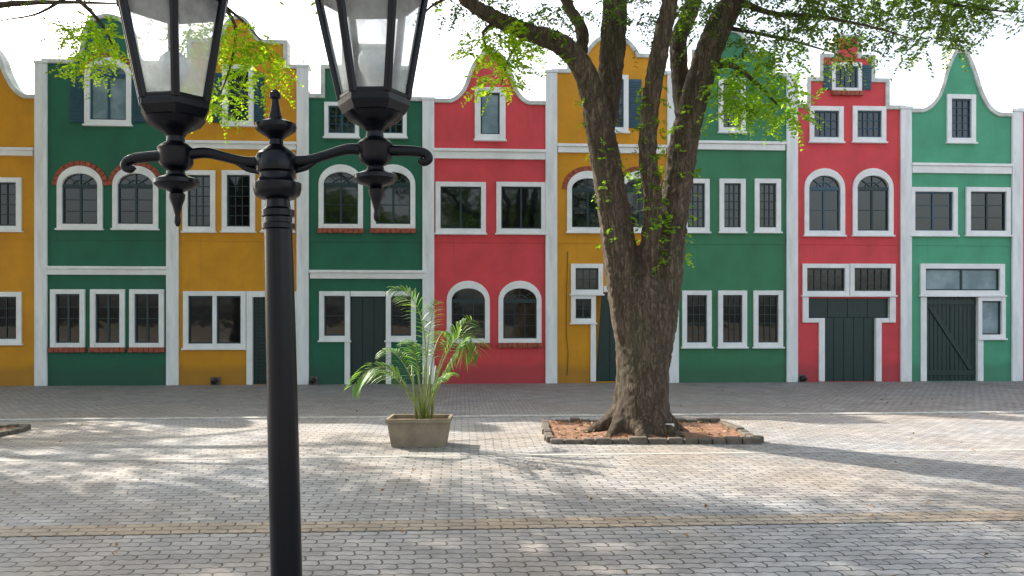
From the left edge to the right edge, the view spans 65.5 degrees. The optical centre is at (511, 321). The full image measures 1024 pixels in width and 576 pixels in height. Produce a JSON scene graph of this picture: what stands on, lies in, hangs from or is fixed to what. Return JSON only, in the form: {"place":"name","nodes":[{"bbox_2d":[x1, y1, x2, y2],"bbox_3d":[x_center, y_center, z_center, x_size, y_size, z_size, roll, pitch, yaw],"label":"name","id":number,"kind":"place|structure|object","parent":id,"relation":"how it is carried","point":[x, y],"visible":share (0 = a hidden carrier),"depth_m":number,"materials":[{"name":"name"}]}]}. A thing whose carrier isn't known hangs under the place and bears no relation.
{"place":"outdoors","nodes":[
{"label":"outdoors","id":0,"kind":"place"},
{"bbox_2d":[0,414,1023,575],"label":"plaza paving","id":1,"kind":"structure","parent":0,"point":[94,492],"depth_m":7.33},
{"bbox_2d":[0,424,30,436],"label":"tree bed","id":2,"kind":"object","parent":1,"relation":"on","point":[8,429],"visible":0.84,"depth_m":11.55,"materials":[{"name":"brown soil"}]},
{"bbox_2d":[0,0,307,143],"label":"shade tree","id":3,"kind":"object","parent":2,"relation":"in","point":[99,48],"visible":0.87,"depth_m":11.22,"materials":[{"name":"green plant"}]},
{"bbox_2d":[116,0,432,575],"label":"street lamp","id":4,"kind":"object","parent":1,"relation":"on","point":[373,109],"visible":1,"depth_m":3.94,"materials":[{"name":"black metal"}]},
{"bbox_2d":[385,414,452,446],"bbox_3d":[-1.195,1.420,10.350,0.820,0.360,0.560,0,0,0],"label":"planter","id":5,"kind":"object","parent":1,"relation":"on","point":[407,430],"visible":0.96,"depth_m":10.11,"materials":[{"name":"beige concrete"}]},
{"bbox_2d":[346,285,490,418],"bbox_3d":[-1.146,0.412,10.193,1.843,1.760,1.875,0,0,-28],"label":"areca palm","id":6,"kind":"object","parent":5,"relation":"in","point":[423,409],"visible":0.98,"depth_m":10.25,"materials":[{"name":"green plant"}]},
{"bbox_2d":[0,510,1023,536],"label":"paving band","id":7,"kind":"object","parent":1,"relation":"on","point":[263,527],"visible":1,"depth_m":6.30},
{"bbox_2d":[0,449,1023,460],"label":"paving band","id":8,"kind":"object","parent":1,"relation":"on","point":[511,455],"visible":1,"depth_m":9.50,"materials":[{"name":"concrete"}]},
{"bbox_2d":[541,418,763,443],"bbox_3d":[1.886,1.567,11.478,2.913,0.126,2.192,0,0,0],"label":"tree bed","id":9,"kind":"object","parent":1,"relation":"on","point":[700,431],"visible":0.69,"depth_m":10.91,"materials":[{"name":"brown soil"}]},
{"bbox_2d":[279,0,1023,437],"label":"shade tree","id":10,"kind":"object","parent":9,"relation":"in","point":[643,282],"visible":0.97,"depth_m":10.91,"materials":[{"name":"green plant"}]},
{"bbox_2d":[0,381,1023,418],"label":"walkway","id":11,"kind":"structure","parent":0,"point":[142,401],"depth_m":16.30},
{"bbox_2d":[0,69,33,385],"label":"front wall","id":12,"kind":"structure","parent":11,"relation":"on","point":[16,256],"depth_m":19.73,"materials":[{"name":"yellow paint"}]},
{"bbox_2d":[0,147,33,344],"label":"window frames","id":13,"kind":"structure","parent":12,"relation":"attached to","point":[16,151],"depth_m":19.67,"materials":[{"name":"white paint"}]},
{"bbox_2d":[0,183,15,338],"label":"casements","id":14,"kind":"object","parent":13,"relation":"attached to","point":[7,214],"visible":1,"depth_m":19.72,"materials":[{"name":"wood"}]},
{"bbox_2d":[0,184,15,337],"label":"window glass","id":15,"kind":"object","parent":14,"relation":"in","point":[11,314],"visible":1,"depth_m":19.75,"materials":[{"name":"black glass"}]},
{"bbox_2d":[0,50,33,98],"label":"coping","id":16,"kind":"object","parent":12,"relation":"attached to","point":[8,74],"visible":0.92,"depth_m":19.69,"materials":[{"name":"white paint"}]},
{"bbox_2d":[0,238,33,239],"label":"string course","id":17,"kind":"object","parent":12,"relation":"attached to","point":[16,238],"visible":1,"depth_m":19.71,"materials":[{"name":"yellow paint"}]},
{"bbox_2d":[0,0,115,8],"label":"shade tree","id":18,"kind":"object","parent":11,"relation":"on","point":[12,3],"visible":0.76,"depth_m":18.48,"materials":[{"name":"green plant"}]},
{"bbox_2d":[48,18,165,385],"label":"front wall","id":19,"kind":"structure","parent":11,"relation":"on","point":[106,150],"depth_m":19.85,"materials":[{"name":"green paint"}]},
{"bbox_2d":[33,60,48,385],"bbox_3d":[-11.672,-2.427,19.851,0.340,8.054,0.360,0,0,-4],"label":"pilaster","id":20,"kind":"object","parent":19,"relation":"attached to","point":[40,223],"visible":0.91,"depth_m":19.69,"materials":[{"name":"white paint"}]},
{"bbox_2d":[41,13,158,65],"bbox_3d":[-10.089,-7.034,19.989,3.174,1.262,0.365,0,0,-4],"label":"coping","id":21,"kind":"object","parent":19,"relation":"attached to","point":[65,61],"visible":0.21,"depth_m":19.80,"materials":[{"name":"white paint"}]},
{"bbox_2d":[45,57,166,347],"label":"window frames","id":22,"kind":"structure","parent":19,"relation":"attached to","point":[65,174],"depth_m":19.80,"materials":[{"name":"white paint"}]},
{"bbox_2d":[56,174,158,342],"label":"casements","id":23,"kind":"object","parent":22,"relation":"attached to","point":[136,186],"visible":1,"depth_m":19.88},
{"bbox_2d":[58,174,157,341],"bbox_3d":[-10.078,-1.575,19.907,2.521,4.252,0.013,0,0,-4],"label":"window glass","id":24,"kind":"object","parent":23,"relation":"in","point":[91,205],"visible":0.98,"depth_m":19.90,"materials":[{"name":"black glass"}]},
{"bbox_2d":[70,67,144,122],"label":"shutters","id":25,"kind":"object","parent":22,"relation":"attached to","point":[76,104],"visible":0.72,"depth_m":19.84,"materials":[{"name":"wood"}]},
{"bbox_2d":[91,66,125,118],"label":"pale glass","id":26,"kind":"object","parent":22,"relation":"attached to","point":[100,102],"visible":0.62,"depth_m":19.91,"materials":[{"name":"grey glass"}]},
{"bbox_2d":[48,52,164,352],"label":"brick trim","id":27,"kind":"structure","parent":19,"relation":"attached to","point":[108,182],"depth_m":19.80,"materials":[{"name":"red brick"}]},
{"bbox_2d":[48,238,165,240],"bbox_3d":[-10.080,-2.038,19.855,3.174,0.035,0.015,0,0,-4],"label":"string course","id":28,"kind":"object","parent":19,"relation":"attached to","point":[113,239],"visible":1,"depth_m":19.86,"materials":[{"name":"green paint"}]},
{"bbox_2d":[179,20,296,384],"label":"front wall","id":29,"kind":"structure","parent":11,"relation":"on","point":[221,265],"depth_m":20.04,"materials":[{"name":"yellow paint"}]},
{"bbox_2d":[166,84,178,384],"bbox_3d":[-8.501,-2.427,20.052,0.340,8.054,0.360,0,0,-4],"label":"pilaster","id":30,"kind":"object","parent":29,"relation":"attached to","point":[172,304],"visible":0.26,"depth_m":19.89,"materials":[{"name":"white paint"}]},
{"bbox_2d":[210,377,219,384],"bbox_3d":[-7.448,1.499,19.917,0.240,0.198,0.218,0,0,-4],"label":"drain outlet","id":31,"kind":"object","parent":29,"relation":"attached to","point":[214,380],"visible":1,"depth_m":19.99,"materials":[{"name":"metal"}]},
{"bbox_2d":[179,239,296,240],"bbox_3d":[-6.893,-2.038,20.057,3.206,0.035,0.015,0,0,-4],"label":"string course","id":32,"kind":"object","parent":29,"relation":"attached to","point":[216,240],"visible":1,"depth_m":20.00,"materials":[{"name":"yellow paint"}]},
{"bbox_2d":[181,64,296,384],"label":"window frames","id":33,"kind":"structure","parent":29,"relation":"attached to","point":[246,344],"depth_m":19.99,"materials":[{"name":"white paint"}]},
{"bbox_2d":[188,175,249,343],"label":"casements","id":34,"kind":"object","parent":33,"relation":"attached to","point":[228,215],"visible":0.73,"depth_m":20.04,"materials":[{"name":"black wood"}]},
{"bbox_2d":[190,72,248,341],"bbox_3d":[-6.882,-2.885,20.109,2.529,6.911,0.010,0,0,-4],"label":"window glass","id":35,"kind":"object","parent":33,"relation":"in","point":[201,319],"visible":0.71,"depth_m":20.08,"materials":[{"name":"glass"}]},
{"bbox_2d":[212,70,263,122],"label":"shutters","id":36,"kind":"object","parent":33,"relation":"attached to","point":[258,113],"visible":0.56,"depth_m":20.05,"materials":[{"name":"wood"}]},
{"bbox_2d":[186,15,296,68],"bbox_3d":[-6.901,-7.048,20.191,3.206,1.324,0.365,0,0,-4],"label":"coping","id":37,"kind":"object","parent":29,"relation":"on","point":[286,49],"visible":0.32,"depth_m":20.06,"materials":[{"name":"white paint"}]},
{"bbox_2d":[253,297,265,383],"bbox_3d":[-6.057,0.483,20.178,1.001,2.214,0.067,0,0,-4],"label":"door","id":38,"kind":"structure","parent":29,"relation":"attached to","point":[259,355],"depth_m":20.14,"materials":[{"name":"green wood"}]},
{"bbox_2d":[296,64,311,384],"bbox_3d":[-5.297,-2.443,20.255,0.340,8.085,0.360,0,0,-4],"label":"pilaster","id":39,"kind":"object","parent":11,"relation":"on","point":[303,70],"visible":0.94,"depth_m":20.10,"materials":[{"name":"white paint"}]},
{"bbox_2d":[309,48,421,383],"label":"front wall","id":40,"kind":"structure","parent":11,"relation":"on","point":[326,362],"depth_m":20.25,"materials":[{"name":"green paint"}]},
{"bbox_2d":[309,377,317,383],"bbox_3d":[-5.024,1.499,20.070,0.240,0.198,0.219,0,0,-4],"label":"drain outlet","id":41,"kind":"object","parent":40,"relation":"attached to","point":[313,380],"visible":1,"depth_m":20.14,"materials":[{"name":"metal"}]},
{"bbox_2d":[309,43,421,100],"bbox_3d":[-3.722,-6.337,20.392,3.156,1.434,0.365,0,0,-4],"label":"coping","id":42,"kind":"object","parent":40,"relation":"attached to","point":[326,66],"visible":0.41,"depth_m":20.17,"materials":[{"name":"white paint"}]},
{"bbox_2d":[309,240,421,241],"bbox_3d":[-3.714,-2.038,20.258,3.156,0.035,0.015,0,0,-4],"label":"string course","id":43,"kind":"object","parent":40,"relation":"attached to","point":[356,241],"visible":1,"depth_m":20.23,"materials":[{"name":"green paint"}]},
{"bbox_2d":[309,102,425,383],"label":"window frames","id":44,"kind":"structure","parent":40,"relation":"attached to","point":[365,274],"depth_m":20.19,"materials":[{"name":"white paint"}]},
{"bbox_2d":[329,106,402,132],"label":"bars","id":45,"kind":"object","parent":44,"relation":"attached to","point":[341,116],"visible":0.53,"depth_m":20.24,"materials":[{"name":"black metal"}]},
{"bbox_2d":[317,228,415,233],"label":"brick trim","id":46,"kind":"structure","parent":44,"relation":"attached to","point":[361,230],"depth_m":20.17,"materials":[{"name":"red brick"}]},
{"bbox_2d":[324,108,409,333],"bbox_3d":[-3.679,-2.556,20.312,2.223,5.873,0.014,0,0,-4],"label":"window glass","id":47,"kind":"object","parent":44,"relation":"in","point":[335,317],"visible":0.69,"depth_m":20.28,"materials":[{"name":"glass"}]},
{"bbox_2d":[324,172,410,335],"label":"casements","id":48,"kind":"object","parent":44,"relation":"attached to","point":[348,184],"visible":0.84,"depth_m":20.25,"materials":[{"name":"wood"}]},
{"bbox_2d":[350,296,385,383],"bbox_3d":[-3.668,0.473,20.340,0.933,2.235,0.046,0,0,-4],"label":"door","id":49,"kind":"structure","parent":40,"relation":"attached to","point":[367,328],"depth_m":20.32,"materials":[{"name":"green wood"}]},
{"bbox_2d":[422,97,434,383],"bbox_3d":[-2.143,-2.057,20.454,0.340,7.314,0.360,0,0,-4],"label":"pilaster","id":50,"kind":"object","parent":40,"relation":"attached to","point":[428,199],"visible":0.79,"depth_m":20.30,"materials":[{"name":"white paint"}]},
{"bbox_2d":[434,55,544,383],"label":"front wall","id":51,"kind":"structure","parent":11,"relation":"on","point":[493,269],"depth_m":20.46,"materials":[{"name":"red paint"}]},
{"bbox_2d":[434,241,544,242],"bbox_3d":[-0.562,-2.038,20.458,3.151,0.035,0.015,0,0,-4],"label":"string course","id":52,"kind":"object","parent":51,"relation":"attached to","point":[490,241],"visible":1,"depth_m":20.45,"materials":[{"name":"red paint"}]},
{"bbox_2d":[433,87,546,342],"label":"window frames","id":53,"kind":"structure","parent":51,"relation":"attached to","point":[482,153],"depth_m":20.41,"materials":[{"name":"white paint"}]},
{"bbox_2d":[482,95,497,132],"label":"pale glass","id":54,"kind":"object","parent":53,"relation":"attached to","point":[490,119],"visible":0.79,"depth_m":20.50,"materials":[{"name":"grey glass"}]},
{"bbox_2d":[441,93,540,338],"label":"casements","id":55,"kind":"object","parent":53,"relation":"attached to","point":[475,300],"visible":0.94,"depth_m":20.48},
{"bbox_2d":[442,188,539,336],"bbox_3d":[-0.542,-1.511,20.511,2.607,3.927,0.014,0,0,-4],"label":"window glass","id":56,"kind":"object","parent":55,"relation":"in","point":[471,207],"visible":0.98,"depth_m":20.53,"materials":[{"name":"black glass"}]},
{"bbox_2d":[434,49,545,104],"bbox_3d":[-0.571,-6.281,20.592,3.151,1.414,0.365,0,0,-4],"label":"coping","id":57,"kind":"object","parent":51,"relation":"attached to","point":[464,89],"visible":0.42,"depth_m":20.38,"materials":[{"name":"white paint"}]},
{"bbox_2d":[447,343,541,347],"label":"brick trim","id":58,"kind":"structure","parent":51,"relation":"attached to","point":[518,345],"depth_m":20.39,"materials":[{"name":"red brick"}]},
{"bbox_2d":[11,388,1022,575],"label":"fallen leaves","id":59,"kind":"object","parent":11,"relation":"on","point":[382,489],"visible":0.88,"depth_m":8.74,"materials":[{"name":"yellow plant"}]},
{"bbox_2d":[557,41,666,382],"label":"front wall","id":60,"kind":"structure","parent":11,"relation":"on","point":[575,355],"depth_m":20.60,"materials":[{"name":"yellow paint"}]},
{"bbox_2d":[544,69,557,382],"bbox_3d":[1.006,-2.439,20.654,0.340,8.077,0.360,0,0,-4],"label":"pilaster","id":61,"kind":"object","parent":60,"relation":"attached to","point":[551,230],"visible":0.93,"depth_m":20.49,"materials":[{"name":"white paint"}]},
{"bbox_2d":[566,252,567,371],"bbox_3d":[1.423,-0.200,20.560,0.065,3.201,0.016,0,0,-4],"label":"cable","id":62,"kind":"object","parent":60,"relation":"attached to","point":[566,308],"depth_m":20.55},
{"bbox_2d":[557,242,639,243],"bbox_3d":[2.600,-2.038,20.658,3.179,0.035,0.015,0,0,-4],"label":"string course","id":63,"kind":"object","parent":60,"relation":"attached to","point":[588,242],"visible":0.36,"depth_m":20.60,"materials":[{"name":"yellow paint"}]},
{"bbox_2d":[596,293,616,380],"bbox_3d":[2.725,0.400,20.745,1.156,2.318,0.046,0,0,-4],"label":"door","id":64,"kind":"structure","parent":60,"relation":"attached to","point":[606,363],"depth_m":20.70,"materials":[{"name":"green wood"}]},
{"bbox_2d":[555,36,667,74],"bbox_3d":[2.592,-6.944,20.792,3.179,1.072,0.365,0,0,-4],"label":"coping","id":65,"kind":"object","parent":60,"relation":"on","point":[629,43],"visible":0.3,"depth_m":20.63,"materials":[{"name":"white paint"}]},
{"bbox_2d":[557,75,666,381],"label":"window frames","id":66,"kind":"structure","parent":60,"relation":"attached to","point":[575,294],"depth_m":20.57,"materials":[{"name":"white paint"}]},
{"bbox_2d":[572,179,642,317],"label":"casements","id":67,"kind":"object","parent":66,"relation":"attached to","point":[585,189],"visible":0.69,"depth_m":20.63,"materials":[{"name":"wood"}]},
{"bbox_2d":[572,86,643,316],"bbox_3d":[2.645,-3.172,20.713,2.235,6.215,0.010,0,0,-4],"label":"window glass","id":68,"kind":"object","parent":66,"relation":"in","point":[580,218],"visible":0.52,"depth_m":20.67,"materials":[{"name":"black glass"}]},
{"bbox_2d":[585,79,641,127],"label":"shutters","id":69,"kind":"object","parent":66,"relation":"attached to","point":[635,85],"visible":0.38,"depth_m":20.66,"materials":[{"name":"blue wood"}]},
{"bbox_2d":[562,166,662,188],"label":"brick trim","id":70,"kind":"structure","parent":60,"relation":"attached to","point":[576,171],"depth_m":20.58,"materials":[{"name":"red brick"}]},
{"bbox_2d":[667,71,678,382],"bbox_3d":[4.183,-2.445,20.855,0.340,8.089,0.360,0,0,-4],"label":"pilaster","id":71,"kind":"object","parent":11,"relation":"on","point":[674,372],"visible":0.36,"depth_m":20.70,"materials":[{"name":"white paint"}]},
{"bbox_2d":[679,33,785,382],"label":"front wall","id":72,"kind":"structure","parent":11,"relation":"on","point":[749,268],"depth_m":20.88,"materials":[{"name":"green paint"}]},
{"bbox_2d":[681,78,786,348],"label":"window frames","id":73,"kind":"structure","parent":72,"relation":"attached to","point":[739,145],"depth_m":20.81,"materials":[{"name":"white paint"}]},
{"bbox_2d":[688,85,775,340],"bbox_3d":[5.768,-2.844,20.910,2.457,6.822,0.014,0,0,-4],"label":"window glass","id":74,"kind":"object","parent":73,"relation":"in","point":[731,319],"visible":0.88,"depth_m":20.91,"materials":[{"name":"glass"}]},
{"bbox_2d":[687,83,777,342],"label":"casements","id":75,"kind":"object","parent":73,"relation":"attached to","point":[740,296],"visible":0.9,"depth_m":20.88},
{"bbox_2d":[685,243,785,244],"bbox_3d":[5.773,-2.038,20.859,3.172,0.035,0.015,0,0,-4],"label":"string course","id":76,"kind":"object","parent":72,"relation":"attached to","point":[738,243],"visible":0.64,"depth_m":20.86,"materials":[{"name":"green paint"}]},
{"bbox_2d":[687,31,786,76],"bbox_3d":[5.765,-7.046,20.993,3.172,1.253,0.365,0,0,-4],"label":"coping","id":77,"kind":"object","parent":72,"relation":"on","point":[691,52],"visible":0.11,"depth_m":20.85,"materials":[{"name":"white paint"}]},
{"bbox_2d":[786,73,797,381],"bbox_3d":[7.352,-2.450,21.056,0.340,8.099,0.360,0,0,-4],"label":"pilaster","id":78,"kind":"object","parent":72,"relation":"attached to","point":[792,259],"visible":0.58,"depth_m":20.90,"materials":[{"name":"white paint"}]},
{"bbox_2d":[798,39,899,381],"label":"front wall","id":79,"kind":"structure","parent":11,"relation":"on","point":[848,161],"depth_m":21.07,"materials":[{"name":"red paint"}]},
{"bbox_2d":[798,374,806,381],"bbox_3d":[7.646,1.499,20.872,0.240,0.198,0.218,0,0,-4],"label":"drain outlet","id":80,"kind":"object","parent":79,"relation":"attached to","point":[802,377],"visible":1,"depth_m":20.95,"materials":[{"name":"metal"}]},
{"bbox_2d":[809,298,887,380],"bbox_3d":[8.893,0.469,21.136,2.229,2.241,0.045,0,0,-4],"label":"door","id":81,"kind":"structure","parent":79,"relation":"attached to","point":[849,339],"depth_m":21.12,"materials":[{"name":"green wood"}]},
{"bbox_2d":[798,243,899,244],"bbox_3d":[8.902,-2.038,21.057,3.090,0.035,0.015,0,0,-4],"label":"string course","id":82,"kind":"object","parent":79,"relation":"attached to","point":[840,244],"visible":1,"depth_m":21.02,"materials":[{"name":"red paint"}]},
{"bbox_2d":[801,62,897,381],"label":"window frames","id":83,"kind":"structure","parent":79,"relation":"attached to","point":[849,281],"depth_m":21.01,"materials":[{"name":"white paint"}]},
{"bbox_2d":[809,65,880,230],"bbox_3d":[8.801,-4.584,21.051,1.971,4.392,0.091,0,0,-4],"label":"casement","id":84,"kind":"object","parent":83,"relation":"attached to","point":[866,71],"visible":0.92,"depth_m":21.05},
{"bbox_2d":[831,90,863,95],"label":"brick trim","id":85,"kind":"structure","parent":83,"relation":"attached to","point":[845,93],"depth_m":20.96,"materials":[{"name":"red brick"}]},
{"bbox_2d":[808,68,887,289],"bbox_3d":[8.896,-3.770,21.108,2.305,5.966,0.014,0,0,-4],"label":"window glass","id":86,"kind":"object","parent":83,"relation":"in","point":[831,203],"visible":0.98,"depth_m":21.09,"materials":[{"name":"grey glass"}]},
{"bbox_2d":[807,176,889,290],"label":"casements","id":87,"kind":"object","parent":83,"relation":"attached to","point":[871,188],"visible":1,"depth_m":21.11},
{"bbox_2d":[798,34,905,109],"bbox_3d":[8.893,-6.594,21.191,3.090,1.953,0.365,0,0,-4],"label":"coping","id":88,"kind":"object","parent":79,"relation":"attached to","point":[818,67],"visible":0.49,"depth_m":21.05,"materials":[{"name":"white paint"}]},
{"bbox_2d":[900,106,912,381],"bbox_3d":[10.440,-2.046,21.251,0.340,7.292,0.360,0,0,-4],"label":"pilaster","id":89,"kind":"object","parent":79,"relation":"attached to","point":[905,244],"visible":0.88,"depth_m":21.09,"materials":[{"name":"white paint"}]},
{"bbox_2d":[912,53,1010,380],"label":"front wall","id":90,"kind":"structure","parent":11,"relation":"on","point":[993,137],"depth_m":21.26,"materials":[{"name":"green paint"}]},
{"bbox_2d":[927,297,975,380],"bbox_3d":[11.720,0.458,21.300,1.452,2.264,0.073,0,0,-4],"label":"door","id":91,"kind":"structure","parent":90,"relation":"attached to","point":[951,338],"depth_m":21.29,"materials":[{"name":"green wood"}]},
{"bbox_2d":[912,244,1010,245],"bbox_3d":[11.982,-2.038,21.252,3.075,0.035,0.015,0,0,-4],"label":"string course","id":92,"kind":"object","parent":90,"relation":"attached to","point":[964,244],"visible":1,"depth_m":21.25,"materials":[{"name":"green paint"}]},
{"bbox_2d":[910,94,1013,380],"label":"window frames","id":93,"kind":"structure","parent":90,"relation":"attached to","point":[973,168],"depth_m":21.21,"materials":[{"name":"white paint"}]},
{"bbox_2d":[915,99,969,230],"bbox_3d":[11.470,-4.169,21.248,1.556,3.522,0.035,0,0,-4],"label":"casement","id":94,"kind":"object","parent":93,"relation":"attached to","point":[932,205],"visible":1,"depth_m":21.26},
{"bbox_2d":[915,101,1002,229],"bbox_3d":[11.950,-4.169,21.302,2.541,3.542,0.014,0,0,-4],"label":"window glass","id":95,"kind":"object","parent":93,"relation":"in","point":[944,211],"visible":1,"depth_m":21.30,"materials":[{"name":"grey glass"}]},
{"bbox_2d":[926,270,997,332],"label":"pale glass","id":96,"kind":"object","parent":93,"relation":"attached to","point":[950,279],"visible":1,"depth_m":21.33,"materials":[{"name":"glass"}]},
{"bbox_2d":[926,192,1004,334],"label":"casements","id":97,"kind":"object","parent":93,"relation":"attached to","point":[997,270],"visible":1,"depth_m":21.32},
{"bbox_2d":[912,49,1011,116],"bbox_3d":[11.974,-6.367,21.386,3.075,1.778,0.365,0,0,-4],"label":"coping","id":98,"kind":"object","parent":90,"relation":"on","point":[940,84],"visible":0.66,"depth_m":21.23,"materials":[{"name":"white paint"}]},
{"bbox_2d":[1023,113,1023,380],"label":"front wall","id":99,"kind":"structure","parent":11,"relation":"on","point":[1023,247],"depth_m":21.37,"materials":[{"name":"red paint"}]},
{"bbox_2d":[1005,109,1023,380],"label":"pilaster","id":100,"kind":"object","parent":99,"relation":"attached to","point":[1017,248],"visible":0.88,"depth_m":21.29,"materials":[{"name":"white paint"}]},
{"bbox_2d":[0,0,1023,111],"label":"sky","id":101,"kind":"structure","parent":0,"point":[999,64],"materials":[{"name":"white"}]},
{"label":"ground","id":102,"kind":"structure","parent":0,"visible":0},
{"bbox_2d":[0,411,1023,420],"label":"kerb","id":103,"kind":"structure","parent":102,"relation":"on","point":[498,416],"depth_m":13.34,"materials":[{"name":"concrete"}]}
]}

